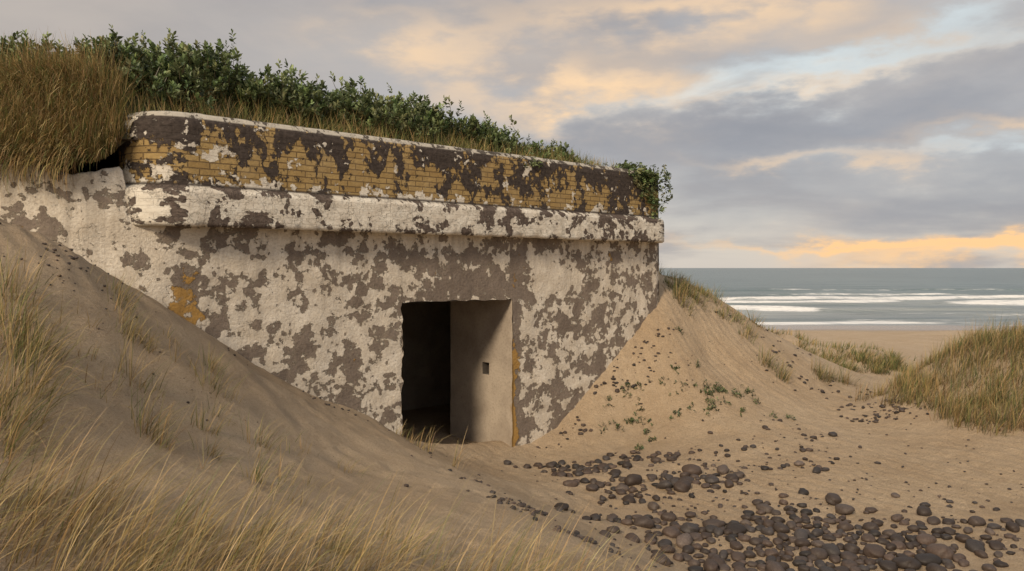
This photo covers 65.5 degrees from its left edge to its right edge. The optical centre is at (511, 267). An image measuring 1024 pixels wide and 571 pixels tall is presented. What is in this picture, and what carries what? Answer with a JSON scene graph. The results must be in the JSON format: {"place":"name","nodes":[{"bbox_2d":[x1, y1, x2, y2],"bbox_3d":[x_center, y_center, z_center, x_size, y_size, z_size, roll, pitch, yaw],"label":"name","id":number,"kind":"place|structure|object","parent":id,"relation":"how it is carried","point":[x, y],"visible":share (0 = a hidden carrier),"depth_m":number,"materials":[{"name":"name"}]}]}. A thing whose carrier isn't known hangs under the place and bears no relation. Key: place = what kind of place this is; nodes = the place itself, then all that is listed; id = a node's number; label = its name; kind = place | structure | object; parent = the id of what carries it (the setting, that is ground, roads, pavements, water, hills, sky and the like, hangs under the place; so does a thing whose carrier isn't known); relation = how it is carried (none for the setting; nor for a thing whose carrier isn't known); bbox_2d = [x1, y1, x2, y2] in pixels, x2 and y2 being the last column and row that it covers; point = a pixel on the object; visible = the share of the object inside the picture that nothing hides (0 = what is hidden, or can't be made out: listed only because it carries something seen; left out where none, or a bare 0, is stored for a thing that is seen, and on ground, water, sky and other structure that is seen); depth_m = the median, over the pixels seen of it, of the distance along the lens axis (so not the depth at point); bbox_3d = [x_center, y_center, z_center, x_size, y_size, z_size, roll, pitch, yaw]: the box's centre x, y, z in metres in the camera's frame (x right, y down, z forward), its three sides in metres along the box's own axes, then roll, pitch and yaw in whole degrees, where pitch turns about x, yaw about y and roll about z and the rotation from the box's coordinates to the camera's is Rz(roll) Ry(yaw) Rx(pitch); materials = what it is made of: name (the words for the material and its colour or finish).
{"place":"outdoors","nodes":[
{"label":"outdoors","id":0,"kind":"place"},
{"bbox_2d":[52,138,134,173],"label":"roof slab","id":1,"kind":"structure","parent":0,"point":[110,161],"depth_m":9.65,"materials":[{"name":"grey concrete"}]},
{"bbox_2d":[401,404,449,440],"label":"room floor","id":2,"kind":"structure","parent":0,"point":[427,419],"depth_m":12.99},
{"bbox_2d":[401,301,450,410],"bbox_3d":[-3.003,1.250,13.090,6.800,2.700,0.001,0,0,-42],"label":"room back","id":3,"kind":"object","parent":2,"relation":"on","point":[426,363],"visible":0.12,"depth_m":14.40,"materials":[{"name":"concrete"}]},
{"bbox_2d":[421,435,477,443],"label":"passage floor","id":4,"kind":"structure","parent":0,"point":[450,439],"depth_m":11.61,"materials":[{"name":"beige sand"}]},
{"bbox_2d":[0,218,1023,570],"bbox_3d":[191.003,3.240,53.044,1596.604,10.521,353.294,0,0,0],"label":"sand dune ground","id":5,"kind":"structure","parent":0,"point":[712,342],"depth_m":7.48,"materials":[{"name":"beige sand"}]},
{"bbox_2d":[0,162,181,315],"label":"wing wall","id":6,"kind":"structure","parent":5,"relation":"on","point":[90,222],"depth_m":7.62,"materials":[{"name":"paint"}]},
{"bbox_2d":[0,241,490,505],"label":"marram grass","id":7,"kind":"structure","parent":5,"relation":"on","point":[22,342],"depth_m":5.03,"materials":[{"name":"beige plant"}]},
{"bbox_2d":[0,27,647,202],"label":"roof earth mound","id":8,"kind":"object","parent":5,"relation":"on","point":[123,141],"visible":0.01,"depth_m":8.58,"materials":[{"name":"green plant"}]},
{"bbox_2d":[0,24,591,162],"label":"coastal shrubs","id":9,"kind":"object","parent":8,"relation":"on","point":[190,65],"visible":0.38,"depth_m":9.21,"materials":[{"name":"green plant"}]},
{"bbox_2d":[0,395,671,570],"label":"marram grass","id":10,"kind":"structure","parent":5,"relation":"on","point":[344,550],"depth_m":3.26,"materials":[{"name":"beige plant"}]},
{"bbox_2d":[181,226,658,446],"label":"front wall","id":11,"kind":"structure","parent":5,"relation":"on","point":[317,313],"depth_m":9.63,"materials":[{"name":"paint"}]},
{"bbox_2d":[117,111,663,242],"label":"parapet and ledge","id":12,"kind":"structure","parent":11,"relation":"on","point":[187,169],"depth_m":9.12,"materials":[{"name":"brick"}]},
{"bbox_2d":[519,152,542,167],"bbox_3d":[0.261,-1.484,10.982,0.490,0.244,0.129,0,0,-44],"label":"ivy plant","id":13,"kind":"object","parent":12,"relation":"on","point":[534,163],"visible":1,"depth_m":11.01,"materials":[{"name":"green plant"}]},
{"bbox_2d":[603,160,672,220],"bbox_3d":[2.005,-1.213,12.798,1.360,0.988,0.659,0,0,-40],"label":"ivy plant","id":14,"kind":"object","parent":12,"relation":"on","point":[644,172],"visible":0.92,"depth_m":12.70,"materials":[{"name":"green plant"}]},
{"bbox_2d":[407,299,474,302],"bbox_3d":[-1.134,0.430,10.859,1.875,0.001,1.377,0,0,-42],"label":"door soffit","id":15,"kind":"structure","parent":11,"relation":"attached to","point":[434,301],"depth_m":10.11,"materials":[{"name":"grey concrete"}]},
{"bbox_2d":[450,299,512,447],"bbox_3d":[-0.462,1.765,11.461,0.020,2.670,1.382,0,0,-42],"label":"door jamb","id":16,"kind":"object","parent":11,"relation":"attached to","point":[480,401],"depth_m":11.43,"materials":[{"name":"beige concrete"}]},
{"bbox_2d":[483,362,488,373],"bbox_3d":[-0.377,1.435,11.458,0.089,0.170,0.080,0,0,0],"label":"bolt niche","id":17,"kind":"object","parent":16,"relation":"in","point":[485,367],"visible":0.8,"depth_m":11.46,"materials":[{"name":"grey concrete"}]},
{"bbox_2d":[482,302,512,366],"bbox_3d":[0.043,1.250,12.845,2.600,2.700,0.001,0,0,-42],"label":"room front","id":18,"kind":"object","parent":11,"relation":"attached to","point":[512,325],"visible":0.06,"depth_m":12.81,"materials":[{"name":"grey concrete"}]},
{"bbox_2d":[0,222,1023,570],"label":"shingle debris","id":19,"kind":"object","parent":5,"relation":"on","point":[576,532],"visible":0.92,"depth_m":8.94,"materials":[{"name":"grey stone"}]},
{"bbox_2d":[658,195,658,300],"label":"flank wall","id":20,"kind":"structure","parent":5,"relation":"on","point":[658,259],"depth_m":13.23,"materials":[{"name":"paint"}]},
{"bbox_2d":[598,327,795,450],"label":"sea rocket plants","id":21,"kind":"object","parent":5,"relation":"on","point":[678,412],"visible":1,"depth_m":11.79,"materials":[{"name":"green plant"}]},
{"bbox_2d":[404,419,1023,570],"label":"cobble stones","id":22,"kind":"object","parent":5,"relation":"on","point":[933,556],"visible":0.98,"depth_m":7.42,"materials":[{"name":"grey stone"}]},
{"bbox_2d":[659,264,924,383],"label":"marram grass","id":23,"kind":"structure","parent":5,"relation":"on","point":[891,362],"depth_m":20.42,"materials":[{"name":"green plant"}]},
{"bbox_2d":[811,311,1023,435],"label":"marram grass","id":24,"kind":"structure","parent":5,"relation":"on","point":[978,340],"depth_m":11.55,"materials":[{"name":"plant"}]},
{"bbox_2d":[0,0,1023,267],"label":"sky","id":25,"kind":"structure","parent":0,"point":[787,133],"materials":[{"name":"grey"}]},
{"bbox_2d":[659,268,1023,325],"bbox_3d":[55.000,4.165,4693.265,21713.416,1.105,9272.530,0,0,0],"label":"sea","id":26,"kind":"structure","parent":0,"point":[869,296],"depth_m":128.21,"materials":[{"name":"liquid"}]}
]}

